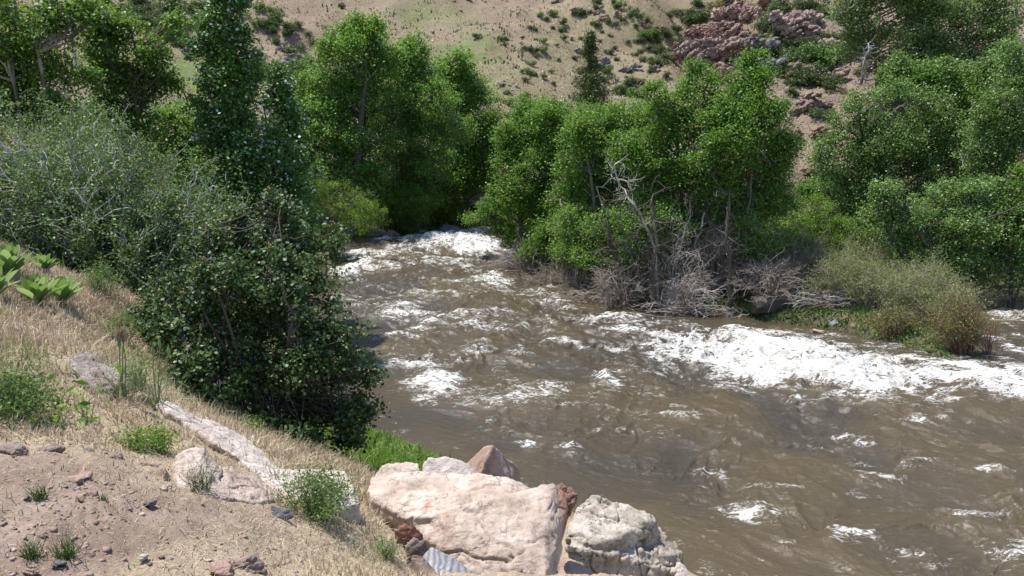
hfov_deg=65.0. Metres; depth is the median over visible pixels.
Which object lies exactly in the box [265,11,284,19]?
shrub
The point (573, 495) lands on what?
boulder
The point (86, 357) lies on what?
boulder
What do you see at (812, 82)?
shrub
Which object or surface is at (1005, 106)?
tree
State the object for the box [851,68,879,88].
dead tree
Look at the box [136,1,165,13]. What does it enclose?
shrub
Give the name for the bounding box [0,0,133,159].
tree
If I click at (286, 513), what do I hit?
rock
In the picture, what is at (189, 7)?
shrub
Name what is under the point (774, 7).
shrub
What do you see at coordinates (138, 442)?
weed
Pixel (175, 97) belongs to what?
slope grass
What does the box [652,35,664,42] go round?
shrub
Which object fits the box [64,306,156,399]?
goatsbeard
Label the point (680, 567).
boulder
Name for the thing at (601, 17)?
hillside rock
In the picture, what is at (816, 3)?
shrub
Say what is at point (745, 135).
cottonwood tree
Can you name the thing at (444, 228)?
rock
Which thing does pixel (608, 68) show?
shrub
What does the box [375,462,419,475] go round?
boulder
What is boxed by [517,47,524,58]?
tree
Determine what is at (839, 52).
shrub
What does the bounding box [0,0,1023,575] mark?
ground
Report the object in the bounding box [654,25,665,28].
hillside rock
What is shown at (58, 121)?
grey shrub
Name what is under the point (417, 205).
willow shrub
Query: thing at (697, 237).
bare tree
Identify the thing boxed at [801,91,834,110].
rock outcrop
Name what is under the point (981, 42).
rock outcrop
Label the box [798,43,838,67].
shrub
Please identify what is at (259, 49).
shrub
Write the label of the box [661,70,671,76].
shrub
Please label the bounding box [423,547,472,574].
metal pipe
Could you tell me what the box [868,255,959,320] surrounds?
willow shrub
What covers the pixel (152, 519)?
sprouts
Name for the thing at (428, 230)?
bank undergrowth
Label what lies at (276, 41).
shrub
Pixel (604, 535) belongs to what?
boulder
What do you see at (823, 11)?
shrub
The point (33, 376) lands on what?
rock
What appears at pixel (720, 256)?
bare shrub
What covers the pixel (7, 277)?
mullein plant
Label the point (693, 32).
rock outcrop
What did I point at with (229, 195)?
grey shrub
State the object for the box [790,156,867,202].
tree
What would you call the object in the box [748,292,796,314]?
rock
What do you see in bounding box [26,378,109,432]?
weed
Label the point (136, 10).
shrub
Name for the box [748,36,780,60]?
rock outcrop
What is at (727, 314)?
rock
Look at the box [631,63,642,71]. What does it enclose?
hillside rock
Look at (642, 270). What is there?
bare shrub
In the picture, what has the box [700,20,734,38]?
rock outcrop
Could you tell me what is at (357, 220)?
willow shrub
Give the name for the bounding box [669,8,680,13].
shrub
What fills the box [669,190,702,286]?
bare tree
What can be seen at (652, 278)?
bare tree
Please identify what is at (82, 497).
rock
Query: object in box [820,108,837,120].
shrub
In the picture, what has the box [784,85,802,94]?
shrub
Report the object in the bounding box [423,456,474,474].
boulder
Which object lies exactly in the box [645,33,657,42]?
shrub
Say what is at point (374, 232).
rock
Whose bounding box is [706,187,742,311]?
bare tree
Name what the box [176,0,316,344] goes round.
poplar tree
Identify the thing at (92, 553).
gravel
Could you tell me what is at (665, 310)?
driftwood
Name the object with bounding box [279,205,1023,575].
river water
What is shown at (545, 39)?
shrub
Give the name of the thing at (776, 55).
shrub
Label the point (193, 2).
shrub
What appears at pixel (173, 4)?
shrub
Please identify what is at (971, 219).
cottonwood tree
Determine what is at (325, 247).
willow shrub
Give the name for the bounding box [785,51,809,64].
shrub
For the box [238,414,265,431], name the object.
weed
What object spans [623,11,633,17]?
shrub
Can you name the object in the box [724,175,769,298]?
bare tree
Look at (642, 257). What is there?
bare tree
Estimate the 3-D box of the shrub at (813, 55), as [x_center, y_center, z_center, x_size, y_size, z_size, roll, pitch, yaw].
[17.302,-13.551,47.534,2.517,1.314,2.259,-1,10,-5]
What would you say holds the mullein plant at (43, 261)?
on the ground at (134, 532)
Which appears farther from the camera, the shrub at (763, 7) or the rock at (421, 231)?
the shrub at (763, 7)
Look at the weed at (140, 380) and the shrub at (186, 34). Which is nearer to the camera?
the weed at (140, 380)
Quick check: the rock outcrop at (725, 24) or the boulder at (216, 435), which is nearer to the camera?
the boulder at (216, 435)
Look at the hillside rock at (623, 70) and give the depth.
108.95 m
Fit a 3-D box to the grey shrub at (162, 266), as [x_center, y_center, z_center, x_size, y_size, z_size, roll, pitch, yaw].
[-4.676,-0.534,11.679,3.076,3.099,2.669,3,11,18]
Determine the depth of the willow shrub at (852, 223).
27.32 m
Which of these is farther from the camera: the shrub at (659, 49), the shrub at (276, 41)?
the shrub at (659, 49)
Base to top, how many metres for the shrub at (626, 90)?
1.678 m
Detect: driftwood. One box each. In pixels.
[528,289,649,305]
[627,301,738,317]
[675,304,750,317]
[780,284,867,311]
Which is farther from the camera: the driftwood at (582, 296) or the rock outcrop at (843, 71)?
the rock outcrop at (843, 71)
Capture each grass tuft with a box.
[14,536,48,560]
[18,480,55,501]
[31,526,89,560]
[89,494,108,501]
[168,456,226,494]
[254,458,300,484]
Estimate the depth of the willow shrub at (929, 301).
20.86 m
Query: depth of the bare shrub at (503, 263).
31.19 m
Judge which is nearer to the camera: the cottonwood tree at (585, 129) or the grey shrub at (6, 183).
the grey shrub at (6, 183)
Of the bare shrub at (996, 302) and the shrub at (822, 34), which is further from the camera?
the shrub at (822, 34)
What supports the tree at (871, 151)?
on the ground at (134, 532)
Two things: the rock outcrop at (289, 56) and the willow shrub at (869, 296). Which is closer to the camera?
the willow shrub at (869, 296)
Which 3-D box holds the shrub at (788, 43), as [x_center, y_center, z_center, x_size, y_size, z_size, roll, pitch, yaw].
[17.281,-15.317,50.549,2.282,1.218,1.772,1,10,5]
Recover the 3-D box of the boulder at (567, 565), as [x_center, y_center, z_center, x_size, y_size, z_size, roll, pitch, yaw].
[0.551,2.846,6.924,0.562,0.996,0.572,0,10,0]
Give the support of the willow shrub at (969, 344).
on the ground at (134, 532)
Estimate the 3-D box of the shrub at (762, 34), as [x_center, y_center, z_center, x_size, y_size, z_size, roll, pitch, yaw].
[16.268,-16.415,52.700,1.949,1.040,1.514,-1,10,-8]
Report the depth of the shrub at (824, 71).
44.75 m
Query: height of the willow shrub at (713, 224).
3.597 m
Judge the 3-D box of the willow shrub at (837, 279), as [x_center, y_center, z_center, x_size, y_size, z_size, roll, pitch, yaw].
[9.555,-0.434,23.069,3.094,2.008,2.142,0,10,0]
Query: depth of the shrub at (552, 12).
131.44 m
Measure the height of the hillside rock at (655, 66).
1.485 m
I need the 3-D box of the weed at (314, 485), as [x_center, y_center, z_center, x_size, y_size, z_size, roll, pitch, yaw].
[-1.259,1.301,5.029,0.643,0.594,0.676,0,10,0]
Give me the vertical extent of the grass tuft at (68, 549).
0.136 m
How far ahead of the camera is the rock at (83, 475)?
3.92 m
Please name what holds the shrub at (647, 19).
on the ground at (134, 532)
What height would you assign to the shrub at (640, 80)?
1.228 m
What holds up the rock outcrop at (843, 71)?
on the ground at (134, 532)
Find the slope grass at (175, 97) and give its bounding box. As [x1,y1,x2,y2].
[1,0,1023,205]
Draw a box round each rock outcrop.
[185,21,200,29]
[275,41,288,51]
[283,53,301,60]
[669,41,682,64]
[674,37,725,70]
[681,36,757,66]
[682,24,721,41]
[699,61,740,84]
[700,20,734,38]
[710,1,764,31]
[720,0,751,7]
[724,22,760,45]
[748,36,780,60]
[756,58,786,77]
[757,0,771,6]
[768,9,826,44]
[783,62,822,79]
[788,99,824,114]
[791,126,829,139]
[799,166,819,182]
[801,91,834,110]
[818,37,850,48]
[819,68,850,81]
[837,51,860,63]
[973,27,1009,49]
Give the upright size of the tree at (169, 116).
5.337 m
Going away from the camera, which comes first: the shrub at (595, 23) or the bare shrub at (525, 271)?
the bare shrub at (525, 271)
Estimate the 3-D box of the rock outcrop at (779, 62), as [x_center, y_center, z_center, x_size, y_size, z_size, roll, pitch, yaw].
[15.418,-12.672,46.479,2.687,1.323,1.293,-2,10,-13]
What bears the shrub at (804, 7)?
on the ground at (134, 532)
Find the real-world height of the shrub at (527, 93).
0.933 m
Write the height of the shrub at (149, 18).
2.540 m
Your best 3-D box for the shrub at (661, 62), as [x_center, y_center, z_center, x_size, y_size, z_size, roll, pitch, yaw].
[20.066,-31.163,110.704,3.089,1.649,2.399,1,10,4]
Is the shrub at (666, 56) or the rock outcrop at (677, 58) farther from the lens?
the rock outcrop at (677, 58)
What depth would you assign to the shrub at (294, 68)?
93.57 m
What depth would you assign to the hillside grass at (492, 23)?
115.73 m
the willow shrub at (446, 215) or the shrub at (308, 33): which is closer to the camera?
the willow shrub at (446, 215)
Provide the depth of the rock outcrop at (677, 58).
125.15 m
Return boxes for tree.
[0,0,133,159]
[30,0,195,180]
[71,8,77,65]
[135,71,223,227]
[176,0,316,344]
[255,55,335,336]
[260,4,416,236]
[312,41,487,229]
[366,27,467,227]
[423,40,508,222]
[476,87,591,266]
[510,92,594,192]
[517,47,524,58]
[528,90,668,271]
[541,29,617,215]
[546,193,586,277]
[584,183,630,295]
[596,55,753,284]
[602,143,662,308]
[608,199,662,305]
[621,181,676,312]
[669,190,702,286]
[678,213,714,295]
[679,42,816,293]
[685,186,731,285]
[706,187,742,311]
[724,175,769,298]
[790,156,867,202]
[798,66,989,232]
[808,0,1023,86]
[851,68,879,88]
[851,156,1023,305]
[854,36,881,85]
[864,38,1023,176]
[875,54,1000,183]
[877,80,1010,153]
[945,27,1023,248]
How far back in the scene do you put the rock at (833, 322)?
22.01 m
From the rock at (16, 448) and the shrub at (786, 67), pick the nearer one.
the rock at (16, 448)
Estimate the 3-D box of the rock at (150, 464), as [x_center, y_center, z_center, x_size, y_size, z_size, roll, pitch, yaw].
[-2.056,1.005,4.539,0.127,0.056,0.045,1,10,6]
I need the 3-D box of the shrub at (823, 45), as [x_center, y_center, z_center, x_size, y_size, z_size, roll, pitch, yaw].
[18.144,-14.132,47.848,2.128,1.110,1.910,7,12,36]
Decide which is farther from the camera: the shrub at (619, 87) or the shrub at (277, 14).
the shrub at (277, 14)
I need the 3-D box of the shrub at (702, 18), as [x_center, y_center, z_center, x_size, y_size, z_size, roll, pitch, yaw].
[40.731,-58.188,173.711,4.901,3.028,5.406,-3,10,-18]
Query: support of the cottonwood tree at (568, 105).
on the ground at (134, 532)
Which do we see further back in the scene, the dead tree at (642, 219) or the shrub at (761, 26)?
the shrub at (761, 26)
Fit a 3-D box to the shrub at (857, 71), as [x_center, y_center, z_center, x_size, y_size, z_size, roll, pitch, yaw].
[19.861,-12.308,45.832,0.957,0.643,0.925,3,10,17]
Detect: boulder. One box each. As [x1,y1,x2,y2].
[68,351,132,399]
[156,400,280,477]
[171,447,281,504]
[261,469,359,522]
[367,471,569,575]
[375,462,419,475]
[406,555,438,575]
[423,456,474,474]
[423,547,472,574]
[466,445,520,481]
[556,483,577,518]
[556,555,593,574]
[565,495,682,575]
[674,562,689,575]
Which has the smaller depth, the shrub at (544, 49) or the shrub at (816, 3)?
the shrub at (816, 3)
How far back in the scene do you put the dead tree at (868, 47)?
36.18 m
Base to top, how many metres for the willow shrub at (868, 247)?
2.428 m
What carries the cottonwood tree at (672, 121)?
on the ground at (134, 532)
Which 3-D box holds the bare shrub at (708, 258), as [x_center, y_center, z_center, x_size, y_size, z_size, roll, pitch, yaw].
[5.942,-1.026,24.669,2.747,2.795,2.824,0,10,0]
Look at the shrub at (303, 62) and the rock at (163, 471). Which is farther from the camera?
the shrub at (303, 62)
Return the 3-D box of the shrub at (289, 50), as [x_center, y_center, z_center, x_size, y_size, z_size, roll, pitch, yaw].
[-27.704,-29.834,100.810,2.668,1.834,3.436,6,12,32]
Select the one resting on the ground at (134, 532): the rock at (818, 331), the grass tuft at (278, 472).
the grass tuft at (278, 472)
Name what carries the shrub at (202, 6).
on the ground at (134, 532)
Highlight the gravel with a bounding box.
[0,336,689,575]
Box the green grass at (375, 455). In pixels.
[211,339,529,486]
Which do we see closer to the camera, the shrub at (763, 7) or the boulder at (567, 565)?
the boulder at (567, 565)
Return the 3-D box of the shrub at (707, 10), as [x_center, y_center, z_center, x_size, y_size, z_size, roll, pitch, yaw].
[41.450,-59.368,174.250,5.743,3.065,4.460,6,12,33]
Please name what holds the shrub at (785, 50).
on the ground at (134, 532)
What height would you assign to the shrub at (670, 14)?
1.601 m
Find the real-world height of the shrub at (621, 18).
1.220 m
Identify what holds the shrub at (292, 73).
on the ground at (134, 532)
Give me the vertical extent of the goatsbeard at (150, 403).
0.570 m
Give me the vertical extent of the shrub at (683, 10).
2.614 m
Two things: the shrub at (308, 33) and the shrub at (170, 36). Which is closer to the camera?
the shrub at (170, 36)
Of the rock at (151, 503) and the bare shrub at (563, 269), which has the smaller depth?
the rock at (151, 503)
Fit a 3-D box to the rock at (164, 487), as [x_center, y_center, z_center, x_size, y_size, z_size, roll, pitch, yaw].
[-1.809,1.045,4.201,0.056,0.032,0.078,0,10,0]
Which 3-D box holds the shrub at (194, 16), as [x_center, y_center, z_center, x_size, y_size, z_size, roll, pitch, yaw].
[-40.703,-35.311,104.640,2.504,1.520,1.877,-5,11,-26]
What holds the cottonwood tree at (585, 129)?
on the ground at (134, 532)
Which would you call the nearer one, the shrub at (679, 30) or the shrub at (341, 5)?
the shrub at (341, 5)
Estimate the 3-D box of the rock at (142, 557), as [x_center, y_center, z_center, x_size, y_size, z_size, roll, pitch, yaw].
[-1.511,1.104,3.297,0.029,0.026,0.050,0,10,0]
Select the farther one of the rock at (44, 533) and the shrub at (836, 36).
the shrub at (836, 36)
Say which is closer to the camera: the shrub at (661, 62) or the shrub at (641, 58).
the shrub at (661, 62)
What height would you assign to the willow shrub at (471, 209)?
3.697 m
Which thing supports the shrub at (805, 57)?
on the ground at (134, 532)
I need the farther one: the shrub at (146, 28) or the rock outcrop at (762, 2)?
the shrub at (146, 28)
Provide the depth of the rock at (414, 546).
5.74 m
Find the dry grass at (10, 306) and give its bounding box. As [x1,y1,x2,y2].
[0,238,443,575]
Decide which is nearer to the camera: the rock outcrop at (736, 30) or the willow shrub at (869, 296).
the willow shrub at (869, 296)
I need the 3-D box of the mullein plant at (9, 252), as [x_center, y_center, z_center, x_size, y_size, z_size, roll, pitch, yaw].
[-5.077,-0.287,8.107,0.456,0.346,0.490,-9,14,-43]
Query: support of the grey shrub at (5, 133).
on the ground at (134, 532)
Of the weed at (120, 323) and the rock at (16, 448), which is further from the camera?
the weed at (120, 323)
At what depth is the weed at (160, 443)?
5.03 m
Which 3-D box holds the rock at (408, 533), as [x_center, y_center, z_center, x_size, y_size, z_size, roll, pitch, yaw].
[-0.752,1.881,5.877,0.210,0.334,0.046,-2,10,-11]
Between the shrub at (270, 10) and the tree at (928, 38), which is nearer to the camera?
the tree at (928, 38)
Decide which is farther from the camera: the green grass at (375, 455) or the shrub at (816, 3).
the shrub at (816, 3)
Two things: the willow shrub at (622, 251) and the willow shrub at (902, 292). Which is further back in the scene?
the willow shrub at (622, 251)
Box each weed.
[0,351,80,428]
[0,364,74,415]
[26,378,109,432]
[35,347,129,425]
[74,254,127,295]
[94,300,149,346]
[99,417,164,454]
[111,343,158,392]
[134,414,186,455]
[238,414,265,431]
[266,453,358,530]
[308,458,365,516]
[367,525,405,559]
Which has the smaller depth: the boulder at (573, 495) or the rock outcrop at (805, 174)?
the boulder at (573, 495)
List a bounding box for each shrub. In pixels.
[0,80,229,295]
[0,83,73,252]
[0,83,151,273]
[6,86,192,213]
[72,143,273,339]
[112,1,135,11]
[123,9,142,20]
[126,0,153,5]
[126,4,156,15]
[126,8,168,25]
[134,172,271,334]
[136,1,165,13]
[140,19,160,31]
[146,28,176,40]
[147,21,182,34]
[154,0,187,10]
[164,158,257,225]
[167,28,191,37]
[170,5,191,16]
[173,35,195,47]
[180,3,199,11]
[182,51,199,59]
[189,0,204,7]
[189,11,202,20]
[198,0,209,9]
[249,16,261,26]
[250,46,268,57]
[253,1,265,9]
[256,16,277,28]
[257,19,279,27]
[259,150,344,232]
[260,5,275,13]
[264,230,350,324]
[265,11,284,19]
[265,24,276,33]
[268,15,283,22]
[270,37,282,44]
[277,56,300,68]
[279,43,304,55]
[280,20,298,31]
[281,29,292,36]
[284,64,307,72]
[284,69,297,79]
[289,20,304,26]
[291,52,308,58]
[294,59,311,70]
[299,157,392,262]
[302,31,313,35]
[303,56,315,63]
[322,145,386,237]
[322,178,434,213]
[338,1,345,8]
[356,179,443,233]
[409,182,484,217]
[423,173,470,226]
[454,150,508,220]
[457,190,551,256]
[471,32,483,38]
[475,245,548,271]
[494,231,554,273]
[502,98,514,104]
[513,200,588,274]
[513,263,573,285]
[520,92,531,97]
[527,60,536,66]
[527,69,537,75]
[530,249,593,283]
[536,11,544,16]
[537,37,548,43]
[540,46,547,51]
[541,197,628,290]
[545,192,780,277]
[547,9,558,16]
[553,264,618,294]
[557,27,565,32]
[558,16,567,23]
[569,249,666,309]
[571,9,585,15]
[589,198,708,298]
[590,0,602,3]
[591,3,600,9]
[592,20,601,26]
[593,213,680,304]
[601,64,613,72]
[604,49,614,53]
[609,20,618,25]
[610,84,626,92]
[612,0,628,7]
[618,15,627,21]
[619,87,634,94]
[620,75,637,86]
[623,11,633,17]
[626,87,641,97]
[627,6,642,11]
[630,52,639,56]
[634,10,644,17]
[635,28,653,38]
[635,78,646,83]
[637,196,719,307]
[639,54,646,60]
[641,15,654,22]
[641,44,652,49]
[642,27,660,36]
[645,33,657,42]
[646,57,668,65]
[646,254,732,318]
[651,43,665,52]
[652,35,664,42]
[659,27,673,38]
[659,52,673,60]
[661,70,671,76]
[662,211,752,296]
[664,11,676,18]
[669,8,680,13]
[674,24,685,31]
[675,35,686,44]
[676,191,768,290]
[678,8,696,15]
[679,14,698,25]
[684,13,695,21]
[685,205,755,295]
[687,198,793,292]
[690,0,705,6]
[692,6,711,18]
[693,12,710,22]
[706,0,725,7]
[720,247,819,311]
[724,197,824,280]
[745,0,768,9]
[748,18,772,32]
[750,30,769,38]
[756,10,771,23]
[762,211,851,290]
[762,235,831,292]
[767,4,788,12]
[767,29,782,37]
[767,47,787,58]
[767,190,865,270]
[768,0,792,11]
[771,60,803,77]
[774,35,803,49]
[777,50,810,63]
[779,45,801,56]
[782,60,827,76]
[783,75,800,86]
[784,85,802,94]
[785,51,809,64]
[787,48,820,66]
[787,67,819,86]
[791,0,825,11]
[791,41,820,59]
[794,240,891,304]
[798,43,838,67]
[799,36,819,45]
[802,0,830,9]
[804,73,827,86]
[807,106,824,117]
[812,4,830,16]
[812,40,830,58]
[816,68,835,77]
[817,29,833,41]
[817,76,832,85]
[818,73,847,85]
[820,80,835,89]
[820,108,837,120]
[820,226,917,288]
[825,65,836,72]
[830,29,842,38]
[832,48,846,62]
[832,209,1023,270]
[836,245,929,310]
[851,298,934,341]
[853,67,868,75]
[857,61,870,71]
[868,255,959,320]
[883,240,961,302]
[895,262,996,327]
[911,277,1006,357]
[968,286,1020,308]
[976,318,1007,354]
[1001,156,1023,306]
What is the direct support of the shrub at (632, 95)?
on the ground at (134, 532)
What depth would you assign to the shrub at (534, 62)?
104.06 m
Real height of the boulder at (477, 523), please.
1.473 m
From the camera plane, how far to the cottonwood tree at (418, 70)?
40.35 m
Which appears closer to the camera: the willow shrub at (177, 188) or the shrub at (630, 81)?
the willow shrub at (177, 188)
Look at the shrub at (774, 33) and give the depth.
51.34 m
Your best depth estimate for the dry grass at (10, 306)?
6.54 m
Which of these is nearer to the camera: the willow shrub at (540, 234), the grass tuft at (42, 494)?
the grass tuft at (42, 494)
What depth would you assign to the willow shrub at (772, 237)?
24.04 m
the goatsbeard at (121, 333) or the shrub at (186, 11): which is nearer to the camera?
the goatsbeard at (121, 333)
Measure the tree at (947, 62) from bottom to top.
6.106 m
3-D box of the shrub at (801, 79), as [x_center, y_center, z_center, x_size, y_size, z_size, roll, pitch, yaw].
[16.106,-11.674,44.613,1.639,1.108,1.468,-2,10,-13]
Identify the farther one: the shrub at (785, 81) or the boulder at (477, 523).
the shrub at (785, 81)
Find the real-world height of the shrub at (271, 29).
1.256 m
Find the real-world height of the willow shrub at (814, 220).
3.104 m
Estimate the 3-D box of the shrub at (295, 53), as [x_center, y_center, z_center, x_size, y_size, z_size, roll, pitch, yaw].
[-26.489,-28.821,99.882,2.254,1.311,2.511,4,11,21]
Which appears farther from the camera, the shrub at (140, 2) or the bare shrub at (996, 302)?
the shrub at (140, 2)
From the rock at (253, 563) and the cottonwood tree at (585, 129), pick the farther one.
the cottonwood tree at (585, 129)
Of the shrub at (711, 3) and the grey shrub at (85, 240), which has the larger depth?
the shrub at (711, 3)
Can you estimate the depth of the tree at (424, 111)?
39.30 m
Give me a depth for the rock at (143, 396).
6.09 m
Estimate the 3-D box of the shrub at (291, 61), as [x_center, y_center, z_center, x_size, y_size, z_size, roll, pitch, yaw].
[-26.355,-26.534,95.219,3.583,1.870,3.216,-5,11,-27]
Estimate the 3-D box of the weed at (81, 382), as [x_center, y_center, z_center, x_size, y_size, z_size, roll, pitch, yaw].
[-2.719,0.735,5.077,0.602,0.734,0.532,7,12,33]
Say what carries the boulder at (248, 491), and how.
on the ground at (134, 532)
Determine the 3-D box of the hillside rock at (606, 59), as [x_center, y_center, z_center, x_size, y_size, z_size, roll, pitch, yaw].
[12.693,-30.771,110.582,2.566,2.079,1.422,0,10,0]
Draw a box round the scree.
[118,0,1023,199]
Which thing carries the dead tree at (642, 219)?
on the ground at (134, 532)
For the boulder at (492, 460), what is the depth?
8.08 m
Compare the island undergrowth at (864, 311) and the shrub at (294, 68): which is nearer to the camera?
the island undergrowth at (864, 311)
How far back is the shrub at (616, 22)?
126.50 m
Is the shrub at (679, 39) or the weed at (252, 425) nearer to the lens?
the weed at (252, 425)
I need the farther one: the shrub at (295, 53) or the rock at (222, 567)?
the shrub at (295, 53)
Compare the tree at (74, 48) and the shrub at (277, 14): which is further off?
the shrub at (277, 14)
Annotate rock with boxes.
[0,441,28,455]
[21,372,44,381]
[22,565,39,575]
[37,443,65,452]
[38,531,47,537]
[51,560,66,566]
[69,471,92,483]
[77,490,98,502]
[108,450,123,459]
[135,392,148,400]
[138,554,148,561]
[139,462,159,466]
[142,500,156,506]
[156,467,170,479]
[160,483,172,490]
[209,557,233,575]
[230,552,265,574]
[271,506,293,520]
[366,228,386,235]
[383,230,400,235]
[394,523,422,549]
[405,537,428,557]
[413,229,427,233]
[439,224,459,231]
[469,182,486,205]
[569,6,582,11]
[592,5,605,14]
[597,57,613,69]
[598,14,609,20]
[613,10,621,19]
[618,67,630,72]
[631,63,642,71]
[639,19,650,29]
[648,64,659,71]
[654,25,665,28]
[724,311,733,316]
[748,292,796,314]
[812,329,824,333]
[828,317,838,326]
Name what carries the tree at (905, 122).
on the ground at (134, 532)
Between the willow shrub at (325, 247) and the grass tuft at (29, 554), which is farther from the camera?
the willow shrub at (325, 247)
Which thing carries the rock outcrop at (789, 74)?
on the ground at (134, 532)
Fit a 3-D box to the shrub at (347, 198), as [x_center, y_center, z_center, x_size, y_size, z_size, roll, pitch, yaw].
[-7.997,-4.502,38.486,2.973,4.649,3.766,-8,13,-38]
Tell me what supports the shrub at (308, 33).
on the ground at (134, 532)
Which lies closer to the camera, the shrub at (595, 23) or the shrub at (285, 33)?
the shrub at (285, 33)
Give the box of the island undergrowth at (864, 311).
[595,203,1023,358]
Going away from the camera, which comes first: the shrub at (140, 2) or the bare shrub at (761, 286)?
the bare shrub at (761, 286)
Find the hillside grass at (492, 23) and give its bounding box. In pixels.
[7,0,774,183]
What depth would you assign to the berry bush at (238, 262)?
8.83 m
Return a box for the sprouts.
[0,434,361,575]
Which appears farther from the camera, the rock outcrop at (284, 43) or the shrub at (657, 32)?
the shrub at (657, 32)
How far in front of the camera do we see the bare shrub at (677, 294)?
23.60 m
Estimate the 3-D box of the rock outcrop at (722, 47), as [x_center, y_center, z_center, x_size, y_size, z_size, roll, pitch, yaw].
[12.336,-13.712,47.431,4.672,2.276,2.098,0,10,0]
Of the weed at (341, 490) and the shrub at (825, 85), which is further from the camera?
the shrub at (825, 85)
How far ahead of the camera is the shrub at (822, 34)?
50.01 m
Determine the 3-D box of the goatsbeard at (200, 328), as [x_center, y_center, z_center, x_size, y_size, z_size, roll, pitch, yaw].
[-3.362,0.750,8.405,0.347,0.806,0.565,1,10,8]
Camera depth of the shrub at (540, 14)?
129.58 m
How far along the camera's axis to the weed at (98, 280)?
9.89 m
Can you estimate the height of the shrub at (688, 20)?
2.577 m
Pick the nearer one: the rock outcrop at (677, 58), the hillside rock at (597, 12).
the rock outcrop at (677, 58)
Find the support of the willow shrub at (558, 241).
on the ground at (134, 532)
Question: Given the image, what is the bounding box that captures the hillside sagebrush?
[12,0,683,179]
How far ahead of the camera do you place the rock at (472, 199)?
45.37 m
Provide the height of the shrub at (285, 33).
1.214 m
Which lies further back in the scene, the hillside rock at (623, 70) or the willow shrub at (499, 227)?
the hillside rock at (623, 70)
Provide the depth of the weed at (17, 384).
4.70 m
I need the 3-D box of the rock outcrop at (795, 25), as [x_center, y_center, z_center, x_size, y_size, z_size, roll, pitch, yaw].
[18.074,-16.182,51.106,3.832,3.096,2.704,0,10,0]
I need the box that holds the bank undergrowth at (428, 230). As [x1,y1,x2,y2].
[0,161,461,463]
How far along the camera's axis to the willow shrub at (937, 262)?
22.63 m
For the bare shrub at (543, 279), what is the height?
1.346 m
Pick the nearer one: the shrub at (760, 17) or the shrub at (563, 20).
the shrub at (760, 17)
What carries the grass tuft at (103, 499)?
on the ground at (134, 532)
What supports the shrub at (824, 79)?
on the ground at (134, 532)
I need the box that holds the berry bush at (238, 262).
[127,185,392,453]
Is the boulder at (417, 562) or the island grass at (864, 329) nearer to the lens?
the boulder at (417, 562)
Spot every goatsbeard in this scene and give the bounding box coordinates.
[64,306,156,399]
[124,338,182,409]
[196,323,202,383]
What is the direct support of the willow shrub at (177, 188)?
on the ground at (134, 532)
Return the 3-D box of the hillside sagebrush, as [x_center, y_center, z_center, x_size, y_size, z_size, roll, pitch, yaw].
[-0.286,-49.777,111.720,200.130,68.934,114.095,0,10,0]
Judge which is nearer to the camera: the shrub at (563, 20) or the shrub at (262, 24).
the shrub at (262, 24)
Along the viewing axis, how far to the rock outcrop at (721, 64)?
44.98 m
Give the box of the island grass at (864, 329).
[745,307,975,354]
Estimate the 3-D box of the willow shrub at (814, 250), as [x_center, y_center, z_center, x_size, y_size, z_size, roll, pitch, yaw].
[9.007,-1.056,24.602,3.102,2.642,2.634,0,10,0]
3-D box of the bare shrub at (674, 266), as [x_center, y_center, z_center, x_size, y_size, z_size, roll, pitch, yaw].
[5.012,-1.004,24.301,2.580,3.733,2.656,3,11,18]
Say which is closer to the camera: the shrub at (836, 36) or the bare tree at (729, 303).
the bare tree at (729, 303)
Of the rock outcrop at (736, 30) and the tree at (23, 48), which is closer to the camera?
the tree at (23, 48)
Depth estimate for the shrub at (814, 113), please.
40.31 m
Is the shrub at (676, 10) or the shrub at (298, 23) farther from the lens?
the shrub at (676, 10)
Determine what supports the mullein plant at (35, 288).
on the ground at (134, 532)
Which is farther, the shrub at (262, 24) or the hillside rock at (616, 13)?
the hillside rock at (616, 13)
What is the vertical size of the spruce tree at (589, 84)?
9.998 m
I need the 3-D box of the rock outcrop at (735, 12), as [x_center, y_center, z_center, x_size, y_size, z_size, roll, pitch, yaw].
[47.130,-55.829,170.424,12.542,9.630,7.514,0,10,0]
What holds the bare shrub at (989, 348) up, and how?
in the river water
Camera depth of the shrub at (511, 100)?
90.83 m
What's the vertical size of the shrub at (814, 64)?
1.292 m
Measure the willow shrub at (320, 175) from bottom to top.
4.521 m
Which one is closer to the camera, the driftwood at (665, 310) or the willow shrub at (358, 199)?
the driftwood at (665, 310)
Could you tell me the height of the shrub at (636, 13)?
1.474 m
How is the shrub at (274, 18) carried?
on the ground at (134, 532)
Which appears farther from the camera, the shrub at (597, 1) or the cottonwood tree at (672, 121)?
the shrub at (597, 1)
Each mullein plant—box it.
[0,242,38,272]
[0,266,19,293]
[13,272,67,305]
[30,252,60,271]
[46,274,83,302]
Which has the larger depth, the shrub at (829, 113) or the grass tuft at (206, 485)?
the shrub at (829, 113)
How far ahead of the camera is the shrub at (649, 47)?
122.40 m
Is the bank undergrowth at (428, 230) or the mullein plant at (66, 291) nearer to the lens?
the mullein plant at (66, 291)
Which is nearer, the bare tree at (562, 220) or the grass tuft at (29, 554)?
the grass tuft at (29, 554)
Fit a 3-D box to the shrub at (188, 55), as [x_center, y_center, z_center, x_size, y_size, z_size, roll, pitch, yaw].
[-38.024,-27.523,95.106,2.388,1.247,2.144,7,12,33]
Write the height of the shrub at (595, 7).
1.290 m
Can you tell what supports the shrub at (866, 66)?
on the ground at (134, 532)
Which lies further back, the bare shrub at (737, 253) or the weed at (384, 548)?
the bare shrub at (737, 253)
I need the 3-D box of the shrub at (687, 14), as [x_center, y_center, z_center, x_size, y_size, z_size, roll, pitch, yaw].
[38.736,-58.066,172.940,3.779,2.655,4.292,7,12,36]

